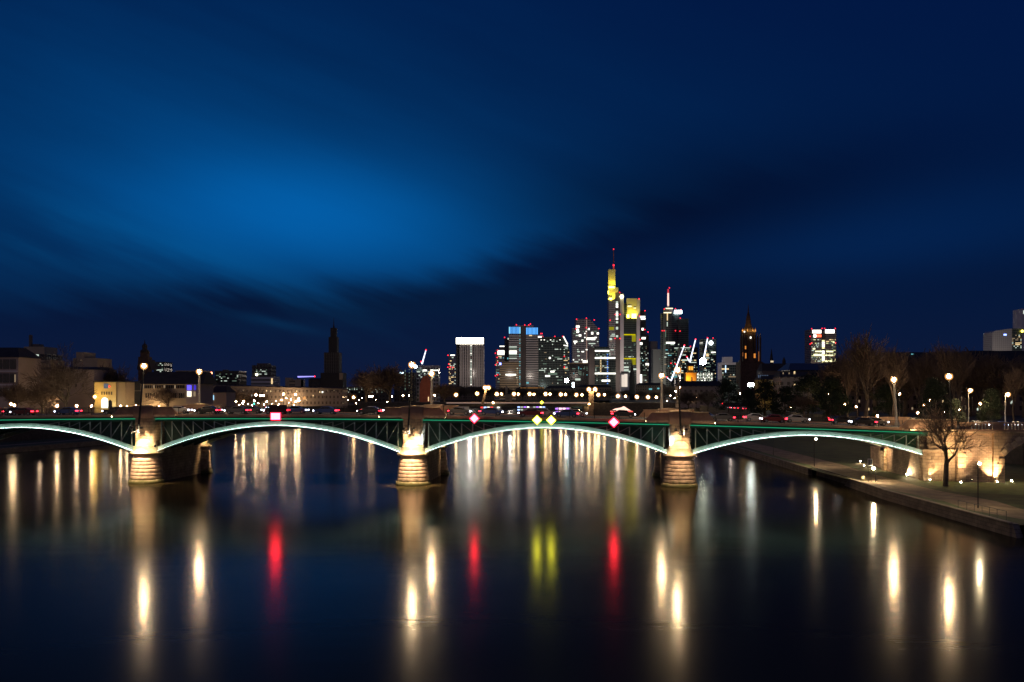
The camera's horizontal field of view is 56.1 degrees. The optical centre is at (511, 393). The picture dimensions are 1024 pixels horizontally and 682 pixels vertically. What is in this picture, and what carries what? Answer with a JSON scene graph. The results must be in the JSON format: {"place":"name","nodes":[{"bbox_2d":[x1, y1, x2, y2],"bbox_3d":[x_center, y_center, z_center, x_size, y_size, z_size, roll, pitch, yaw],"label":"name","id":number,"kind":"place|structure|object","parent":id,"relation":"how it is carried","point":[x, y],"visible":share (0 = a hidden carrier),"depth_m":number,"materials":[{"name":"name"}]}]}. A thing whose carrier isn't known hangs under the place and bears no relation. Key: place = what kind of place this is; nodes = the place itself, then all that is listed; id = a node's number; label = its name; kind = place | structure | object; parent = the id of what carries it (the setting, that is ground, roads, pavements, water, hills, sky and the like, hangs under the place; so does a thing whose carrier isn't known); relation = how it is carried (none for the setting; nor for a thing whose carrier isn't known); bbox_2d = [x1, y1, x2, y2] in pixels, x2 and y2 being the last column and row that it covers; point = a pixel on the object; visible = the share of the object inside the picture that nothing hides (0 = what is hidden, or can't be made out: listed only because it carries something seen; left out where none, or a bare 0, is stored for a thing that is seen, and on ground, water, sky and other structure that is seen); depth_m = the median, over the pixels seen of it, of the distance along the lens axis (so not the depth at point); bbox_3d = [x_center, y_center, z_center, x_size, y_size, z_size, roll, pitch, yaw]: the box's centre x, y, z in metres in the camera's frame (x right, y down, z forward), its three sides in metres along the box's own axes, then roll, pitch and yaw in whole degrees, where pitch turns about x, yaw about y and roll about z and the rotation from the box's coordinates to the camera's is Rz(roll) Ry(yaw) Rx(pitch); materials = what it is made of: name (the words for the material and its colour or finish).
{"place":"outdoors","nodes":[
{"label":"outdoors","id":0,"kind":"place"},
{"bbox_2d":[0,408,1023,681],"bbox_3d":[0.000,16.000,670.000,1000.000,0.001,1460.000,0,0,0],"label":"river","id":1,"kind":"structure","parent":0,"point":[320,554],"depth_m":85.86,"materials":[{"name":"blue liquid"}]},
{"bbox_2d":[0,403,928,487],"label":"arch bridge","id":2,"kind":"structure","parent":1,"relation":"in","point":[181,441],"depth_m":169.86,"materials":[{"name":"metal"}]},
{"bbox_2d":[125,362,147,436],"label":"street lamp","id":3,"kind":"object","parent":2,"relation":"attached to","point":[137,431],"visible":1,"depth_m":170.33,"materials":[{"name":"black metal"}]},
{"bbox_2d":[669,366,692,438],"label":"street lamp","id":4,"kind":"object","parent":2,"relation":"attached to","point":[680,423],"visible":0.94,"depth_m":162.82,"materials":[{"name":"black metal"}]},
{"bbox_2d":[0,401,1023,524],"bbox_3d":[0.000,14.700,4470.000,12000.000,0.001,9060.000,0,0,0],"label":"ground","id":5,"kind":"structure","parent":0,"point":[850,453],"depth_m":235.59,"materials":[{"name":"concrete"}]},
{"bbox_2d":[0,425,306,453],"bbox_3d":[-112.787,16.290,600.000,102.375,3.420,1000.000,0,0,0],"label":"quay wall","id":6,"kind":"structure","parent":5,"relation":"on","point":[45,447],"depth_m":282.31,"materials":[{"name":"stone"}]},
{"bbox_2d":[0,401,411,441],"bbox_3d":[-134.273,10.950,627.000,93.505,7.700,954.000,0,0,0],"label":"retaining wall","id":7,"kind":"structure","parent":5,"relation":"on","point":[35,434],"depth_m":311.72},
{"bbox_2d":[440,400,588,407],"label":"retaining wall","id":8,"kind":"structure","parent":5,"relation":"on","point":[514,401],"depth_m":1100.00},
{"bbox_2d":[360,390,814,415],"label":"bridge","id":9,"kind":"structure","parent":5,"relation":"on","point":[598,408],"depth_m":600.00,"materials":[{"name":"brown concrete"}]},
{"bbox_2d":[690,436,811,474],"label":"quay wall","id":10,"kind":"structure","parent":5,"relation":"on","point":[799,468],"depth_m":219.39,"materials":[{"name":"stone"}]},
{"bbox_2d":[609,400,1023,465],"bbox_3d":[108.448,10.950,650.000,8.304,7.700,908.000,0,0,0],"label":"retaining wall","id":11,"kind":"structure","parent":5,"relation":"on","point":[1015,456],"depth_m":352.40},
{"bbox_2d":[816,468,860,486],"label":"quay wall","id":12,"kind":"structure","parent":5,"relation":"on","point":[836,478],"depth_m":175.53,"materials":[{"name":"stone"}]},
{"bbox_2d":[849,479,1023,537],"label":"quay wall","id":13,"kind":"structure","parent":5,"relation":"on","point":[1013,529],"depth_m":123.93,"materials":[{"name":"stone"}]},
{"bbox_2d":[848,478,1012,522],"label":"coping stones","id":14,"kind":"object","parent":13,"relation":"on","point":[1001,520],"visible":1,"depth_m":126.54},
{"bbox_2d":[863,417,1023,482],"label":"stone viaduct","id":15,"kind":"object","parent":5,"relation":"on","point":[1001,439],"visible":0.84,"depth_m":159.14,"materials":[{"name":"stone"}]},
{"bbox_2d":[0,0,1023,393],"label":"sky","id":16,"kind":"structure","parent":0,"point":[214,185],"materials":[{"name":"blue"}]},
{"bbox_2d":[37,394,1023,421],"bbox_3d":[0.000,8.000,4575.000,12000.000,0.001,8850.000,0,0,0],"label":"street","id":17,"kind":"structure","parent":0,"point":[972,418],"depth_m":385.94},
{"bbox_2d":[0,381,37,407],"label":"bare tree","id":18,"kind":"object","parent":17,"relation":"on","point":[13,393],"visible":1,"depth_m":328.60,"materials":[{"name":"brown plant"}]},
{"bbox_2d":[0,348,41,412],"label":"office building","id":19,"kind":"structure","parent":17,"relation":"on","point":[15,363],"depth_m":373.59,"materials":[{"name":"paint"}]},
{"bbox_2d":[24,335,61,360],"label":"office tower","id":20,"kind":"structure","parent":17,"relation":"on","point":[38,349],"depth_m":705.00,"materials":[{"name":"beige paint"}]},
{"bbox_2d":[22,382,66,413],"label":"bare tree","id":21,"kind":"object","parent":17,"relation":"on","point":[51,397],"visible":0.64,"depth_m":334.50,"materials":[{"name":"brown plant"}]},
{"bbox_2d":[21,340,97,411],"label":"bare tree","id":22,"kind":"object","parent":17,"relation":"on","point":[62,375],"visible":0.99,"depth_m":327.36,"materials":[{"name":"brown plant"}]},
{"bbox_2d":[41,367,116,412],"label":"apartment block","id":23,"kind":"structure","parent":17,"relation":"on","point":[79,399],"depth_m":405.00,"materials":[{"name":"paint"}]},
{"bbox_2d":[73,352,111,366],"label":"apartment block","id":24,"kind":"structure","parent":17,"relation":"on","point":[91,360],"depth_m":501.00,"materials":[{"name":"beige paint"}]},
{"bbox_2d":[93,381,134,412],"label":"museum building","id":25,"kind":"structure","parent":17,"relation":"on","point":[114,393],"depth_m":390.00,"materials":[{"name":"beige paint"}]},
{"bbox_2d":[100,362,138,380],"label":"bare tree","id":26,"kind":"object","parent":17,"relation":"on","point":[114,376],"visible":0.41,"depth_m":419.34,"materials":[{"name":"brown plant"}]},
{"bbox_2d":[137,341,156,380],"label":"church tower","id":27,"kind":"structure","parent":17,"relation":"on","point":[149,363],"depth_m":519.70,"materials":[{"name":"red stone"}]},
{"bbox_2d":[142,386,180,405],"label":"bare tree","id":28,"kind":"object","parent":17,"relation":"on","point":[161,396],"visible":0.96,"depth_m":397.71,"materials":[{"name":"brown plant"}]},
{"bbox_2d":[154,362,171,371],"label":"office building","id":29,"kind":"structure","parent":17,"relation":"on","point":[164,366],"depth_m":620.00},
{"bbox_2d":[140,372,216,405],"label":"office building","id":30,"kind":"structure","parent":17,"relation":"on","point":[184,385],"depth_m":400.25,"materials":[{"name":"beige paint"}]},
{"bbox_2d":[213,386,234,409],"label":"house","id":31,"kind":"structure","parent":17,"relation":"on","point":[223,396],"depth_m":430.86,"materials":[{"name":"paint"}]},
{"bbox_2d":[215,370,245,384],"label":"office building","id":32,"kind":"structure","parent":17,"relation":"on","point":[225,377],"depth_m":640.00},
{"bbox_2d":[251,363,279,385],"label":"apartment tower","id":33,"kind":"structure","parent":17,"relation":"on","point":[263,374],"depth_m":900.00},
{"bbox_2d":[213,385,347,407],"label":"apartment building","id":34,"kind":"structure","parent":17,"relation":"on","point":[321,396],"depth_m":554.12,"materials":[{"name":"paint"}]},
{"bbox_2d":[308,321,345,387],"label":"scaffolded church","id":35,"kind":"structure","parent":17,"relation":"on","point":[332,375],"depth_m":760.00,"materials":[{"name":"beige paint"}]},
{"bbox_2d":[343,369,380,401],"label":"bare tree","id":36,"kind":"object","parent":17,"relation":"on","point":[359,385],"visible":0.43,"depth_m":699.48,"materials":[{"name":"brown plant"}]},
{"bbox_2d":[346,387,388,402],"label":"glass hall","id":37,"kind":"structure","parent":17,"relation":"on","point":[383,397],"depth_m":820.00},
{"bbox_2d":[358,362,414,401],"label":"bare tree","id":38,"kind":"object","parent":17,"relation":"on","point":[387,378],"visible":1,"depth_m":633.97,"materials":[{"name":"brown plant"}]},
{"bbox_2d":[394,365,416,401],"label":"office building","id":39,"kind":"structure","parent":17,"relation":"on","point":[399,396],"depth_m":880.00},
{"bbox_2d":[420,375,430,401],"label":"brick church","id":40,"kind":"structure","parent":17,"relation":"on","point":[425,383],"depth_m":640.00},
{"bbox_2d":[416,365,439,401],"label":"office building","id":41,"kind":"structure","parent":17,"relation":"on","point":[422,371],"depth_m":900.00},
{"bbox_2d":[433,383,459,401],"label":"bare tree","id":42,"kind":"object","parent":17,"relation":"on","point":[443,389],"visible":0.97,"depth_m":715.03,"materials":[{"name":"brown plant"}]},
{"bbox_2d":[447,355,455,385],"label":"apartment tower","id":43,"kind":"structure","parent":17,"relation":"on","point":[451,367],"depth_m":1900.00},
{"bbox_2d":[456,338,483,386],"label":"office tower","id":44,"kind":"structure","parent":17,"relation":"on","point":[469,361],"depth_m":1300.00,"materials":[{"name":"concrete"}]},
{"bbox_2d":[495,346,503,397],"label":"office tower","id":45,"kind":"structure","parent":17,"relation":"on","point":[499,355],"depth_m":1900.00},
{"bbox_2d":[499,362,518,398],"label":"office block","id":46,"kind":"structure","parent":17,"relation":"on","point":[509,374],"depth_m":1400.00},
{"bbox_2d":[509,323,542,386],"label":"twin tower","id":47,"kind":"structure","parent":17,"relation":"on","point":[523,348],"depth_m":1500.00,"materials":[{"name":"glass"}]},
{"bbox_2d":[516,386,544,399],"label":"house","id":48,"kind":"structure","parent":17,"relation":"on","point":[532,397],"depth_m":1200.00,"materials":[{"name":"brown paint"}]},
{"bbox_2d":[538,333,569,387],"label":"glass tower","id":49,"kind":"structure","parent":17,"relation":"on","point":[554,361],"depth_m":1480.00,"materials":[{"name":"glass"}]},
{"bbox_2d":[545,386,575,399],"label":"house","id":50,"kind":"structure","parent":17,"relation":"on","point":[562,397],"depth_m":1205.00,"materials":[{"name":"brown paint"}]},
{"bbox_2d":[570,363,587,386],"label":"office block","id":51,"kind":"structure","parent":17,"relation":"on","point":[578,374],"depth_m":1500.00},
{"bbox_2d":[571,318,598,362],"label":"office tower","id":52,"kind":"structure","parent":17,"relation":"on","point":[584,335],"depth_m":1650.00,"materials":[{"name":"glass"}]},
{"bbox_2d":[575,385,611,399],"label":"house","id":53,"kind":"structure","parent":17,"relation":"on","point":[598,387],"depth_m":1210.00,"materials":[{"name":"brown paint"}]},
{"bbox_2d":[588,347,615,398],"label":"office block","id":54,"kind":"structure","parent":17,"relation":"on","point":[601,366],"depth_m":1448.50,"materials":[{"name":"grey glass"}]},
{"bbox_2d":[607,249,640,397],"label":"skyscraper","id":55,"kind":"structure","parent":17,"relation":"on","point":[623,332],"depth_m":1871.60,"materials":[{"name":"grey glass"}]},
{"bbox_2d":[620,371,628,399],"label":"building","id":56,"kind":"structure","parent":17,"relation":"on","point":[624,380],"depth_m":1250.00,"materials":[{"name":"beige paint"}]},
{"bbox_2d":[629,363,634,399],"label":"church spire","id":57,"kind":"structure","parent":17,"relation":"on","point":[631,385],"depth_m":1147.47,"materials":[{"name":"tile"}]},
{"bbox_2d":[640,310,648,382],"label":"office tower","id":58,"kind":"structure","parent":17,"relation":"on","point":[644,357],"depth_m":1960.00,"materials":[{"name":"grey glass"}]},
{"bbox_2d":[635,383,665,399],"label":"house","id":59,"kind":"structure","parent":17,"relation":"on","point":[645,387],"depth_m":1215.00,"materials":[{"name":"brown paint"}]},
{"bbox_2d":[651,349,659,382],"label":"office block","id":60,"kind":"structure","parent":17,"relation":"on","point":[655,365],"depth_m":1900.00,"materials":[{"name":"grey"}]},
{"bbox_2d":[660,287,688,397],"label":"skyscraper","id":61,"kind":"structure","parent":17,"relation":"on","point":[674,331],"depth_m":1802.97,"materials":[{"name":"grey glass"}]},
{"bbox_2d":[673,390,700,409],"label":"bare tree","id":62,"kind":"object","parent":17,"relation":"on","point":[685,397],"visible":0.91,"depth_m":459.63,"materials":[{"name":"brown plant"}]},
{"bbox_2d":[678,346,697,380],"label":"office block","id":63,"kind":"structure","parent":17,"relation":"on","point":[683,362],"depth_m":1600.00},
{"bbox_2d":[683,363,696,380],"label":"building","id":64,"kind":"structure","parent":17,"relation":"on","point":[690,375],"depth_m":1001.61,"materials":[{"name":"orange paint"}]},
{"bbox_2d":[675,381,722,407],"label":"apartment house","id":65,"kind":"structure","parent":17,"relation":"on","point":[694,386],"depth_m":560.00,"materials":[{"name":"paint"}]},
{"bbox_2d":[691,390,722,410],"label":"bare tree","id":66,"kind":"object","parent":17,"relation":"on","point":[706,396],"visible":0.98,"depth_m":448.47,"materials":[{"name":"brown plant"}]},
{"bbox_2d":[699,339,715,380],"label":"office tower","id":67,"kind":"structure","parent":17,"relation":"on","point":[709,365],"depth_m":1650.00,"materials":[{"name":"grey glass"}]},
{"bbox_2d":[711,377,742,411],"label":"evergreen tree","id":68,"kind":"object","parent":17,"relation":"on","point":[728,386],"visible":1,"depth_m":418.08,"materials":[{"name":"green plant"}]},
{"bbox_2d":[718,357,735,399],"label":"office block","id":69,"kind":"structure","parent":17,"relation":"on","point":[726,367],"depth_m":1299.70,"materials":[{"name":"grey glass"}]},
{"bbox_2d":[737,388,757,412],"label":"evergreen tree","id":70,"kind":"object","parent":17,"relation":"on","point":[747,393],"visible":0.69,"depth_m":398.39,"materials":[{"name":"green plant"}]},
{"bbox_2d":[736,305,763,401],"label":"cathedral","id":71,"kind":"structure","parent":17,"relation":"on","point":[747,364],"depth_m":899.20,"materials":[{"name":"red stone"}]},
{"bbox_2d":[746,379,779,414],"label":"evergreen tree","id":72,"kind":"object","parent":17,"relation":"on","point":[766,389],"visible":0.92,"depth_m":359.62,"materials":[{"name":"green plant"}]},
{"bbox_2d":[757,363,787,375],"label":"church nave","id":73,"kind":"structure","parent":17,"relation":"on","point":[768,368],"depth_m":701.88,"materials":[{"name":"tile"}]},
{"bbox_2d":[769,385,795,415],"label":"evergreen tree","id":74,"kind":"object","parent":17,"relation":"on","point":[784,396],"visible":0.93,"depth_m":349.89,"materials":[{"name":"green plant"}]},
{"bbox_2d":[773,371,811,409],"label":"apartment house","id":75,"kind":"structure","parent":17,"relation":"on","point":[783,378],"depth_m":455.00,"materials":[{"name":"paint"}]},
{"bbox_2d":[778,363,828,404],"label":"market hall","id":76,"kind":"structure","parent":17,"relation":"on","point":[802,367],"depth_m":603.49,"materials":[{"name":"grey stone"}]},
{"bbox_2d":[788,394,823,416],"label":"bare tree","id":77,"kind":"object","parent":17,"relation":"on","point":[802,402],"visible":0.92,"depth_m":329.86,"materials":[{"name":"brown plant"}]},
{"bbox_2d":[788,373,834,416],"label":"evergreen tree","id":78,"kind":"object","parent":17,"relation":"on","point":[807,384],"visible":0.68,"depth_m":339.63,"materials":[{"name":"green plant"}]},
{"bbox_2d":[805,328,835,362],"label":"office tower","id":79,"kind":"structure","parent":17,"relation":"on","point":[820,345],"depth_m":1900.00,"materials":[{"name":"glass"}]},
{"bbox_2d":[803,376,856,415],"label":"evergreen tree","id":80,"kind":"object","parent":17,"relation":"on","point":[833,383],"visible":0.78,"depth_m":318.52,"materials":[{"name":"green plant"}]},
{"bbox_2d":[823,392,853,418],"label":"evergreen tree","id":81,"kind":"object","parent":17,"relation":"on","point":[838,399],"visible":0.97,"depth_m":288.63,"materials":[{"name":"green plant"}]},
{"bbox_2d":[807,354,881,407],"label":"bare tree","id":82,"kind":"object","parent":17,"relation":"on","point":[830,370],"visible":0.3,"depth_m":341.54,"materials":[{"name":"brown plant"}]},
{"bbox_2d":[835,349,856,416],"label":"bare tree","id":83,"kind":"object","parent":17,"relation":"on","point":[848,374],"visible":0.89,"depth_m":298.74,"materials":[{"name":"brown plant"}]},
{"bbox_2d":[824,364,871,410],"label":"apartment house","id":84,"kind":"structure","parent":17,"relation":"on","point":[861,402],"depth_m":430.00,"materials":[{"name":"brown paint"}]},
{"bbox_2d":[835,324,888,416],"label":"bare tree","id":85,"kind":"object","parent":17,"relation":"on","point":[866,363],"visible":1,"depth_m":264.77,"materials":[{"name":"brown plant"}]},
{"bbox_2d":[821,353,913,415],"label":"bare tree","id":86,"kind":"object","parent":17,"relation":"on","point":[875,404],"visible":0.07,"depth_m":339.30,"materials":[{"name":"brown plant"}]},
{"bbox_2d":[869,384,908,416],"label":"evergreen tree","id":87,"kind":"object","parent":17,"relation":"on","point":[884,392],"visible":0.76,"depth_m":299.60,"materials":[{"name":"green plant"}]},
{"bbox_2d":[879,340,909,416],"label":"bare tree","id":88,"kind":"object","parent":17,"relation":"on","point":[894,368],"visible":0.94,"depth_m":287.13,"materials":[{"name":"brown plant"}]},
{"bbox_2d":[872,352,923,412],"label":"apartment house","id":89,"kind":"structure","parent":17,"relation":"on","point":[911,404],"depth_m":400.00,"materials":[{"name":"brown paint"}]},
{"bbox_2d":[857,348,943,416],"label":"bare tree","id":90,"kind":"object","parent":17,"relation":"on","point":[907,390],"visible":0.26,"depth_m":331.71,"materials":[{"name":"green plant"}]},
{"bbox_2d":[902,343,940,415],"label":"bare tree","id":91,"kind":"object","parent":17,"relation":"on","point":[925,366],"visible":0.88,"depth_m":319.51,"materials":[{"name":"brown plant"}]},
{"bbox_2d":[915,376,952,418],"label":"evergreen tree","id":92,"kind":"object","parent":17,"relation":"on","point":[935,389],"visible":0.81,"depth_m":221.03,"materials":[{"name":"green plant"}]},
{"bbox_2d":[916,352,952,412],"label":"apartment house","id":93,"kind":"structure","parent":17,"relation":"on","point":[945,395],"depth_m":391.05,"materials":[{"name":"brown paint"}]},
{"bbox_2d":[908,347,990,413],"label":"bare tree","id":94,"kind":"object","parent":17,"relation":"on","point":[939,379],"visible":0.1,"depth_m":338.21,"materials":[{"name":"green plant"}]},
{"bbox_2d":[929,337,975,418],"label":"bare tree","id":95,"kind":"object","parent":17,"relation":"on","point":[954,367],"visible":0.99,"depth_m":300.08,"materials":[{"name":"brown plant"}]},
{"bbox_2d":[915,345,1011,415],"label":"bare tree","id":96,"kind":"object","parent":17,"relation":"on","point":[971,393],"visible":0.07,"depth_m":339.31,"materials":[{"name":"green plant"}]},
{"bbox_2d":[965,346,1003,415],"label":"bare tree","id":97,"kind":"object","parent":17,"relation":"on","point":[988,361],"visible":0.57,"depth_m":329.65,"materials":[{"name":"brown plant"}]},
{"bbox_2d":[953,351,1023,415],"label":"apartment house","id":98,"kind":"structure","parent":17,"relation":"on","point":[1010,355],"depth_m":350.00,"materials":[{"name":"brown paint"}]},
{"bbox_2d":[976,387,1003,421],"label":"evergreen tree","id":99,"kind":"object","parent":17,"relation":"on","point":[992,394],"visible":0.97,"depth_m":249.81,"materials":[{"name":"green plant"}]},
{"bbox_2d":[957,351,1023,416],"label":"bare tree","id":100,"kind":"object","parent":17,"relation":"on","point":[997,369],"visible":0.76,"depth_m":326.10,"materials":[{"name":"brown plant"}]},
{"bbox_2d":[983,328,1023,350],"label":"office tower","id":101,"kind":"structure","parent":17,"relation":"on","point":[1005,340],"depth_m":1500.44,"materials":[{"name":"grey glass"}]},
{"bbox_2d":[993,358,1023,417],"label":"bare tree","id":102,"kind":"object","parent":17,"relation":"on","point":[1017,368],"visible":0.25,"depth_m":320.05,"materials":[{"name":"brown plant"}]},
{"bbox_2d":[1002,365,1023,420],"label":"bare tree","id":103,"kind":"object","parent":17,"relation":"on","point":[1013,384],"visible":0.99,"depth_m":259.87,"materials":[{"name":"brown plant"}]},
{"bbox_2d":[1013,309,1023,350],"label":"office tower","id":104,"kind":"structure","parent":17,"relation":"on","point":[1018,318],"depth_m":1608.51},
{"bbox_2d":[690,429,1023,518],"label":"path","id":105,"kind":"structure","parent":0,"point":[908,488],"depth_m":153.43,"materials":[{"name":"concrete"}]},
{"bbox_2d":[758,452,972,511],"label":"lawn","id":106,"kind":"structure","parent":0,"point":[940,501],"depth_m":138.30,"materials":[{"name":"green plant"}]},
{"bbox_2d":[919,481,1023,494],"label":"lawn","id":107,"kind":"structure","parent":0,"point":[1013,488],"depth_m":150.04,"materials":[{"name":"green plant"}]},
{"bbox_2d":[907,401,988,486],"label":"bare tree","id":108,"kind":"object","parent":107,"relation":"on","point":[940,430],"visible":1,"depth_m":150.92,"materials":[{"name":"brown plant"}]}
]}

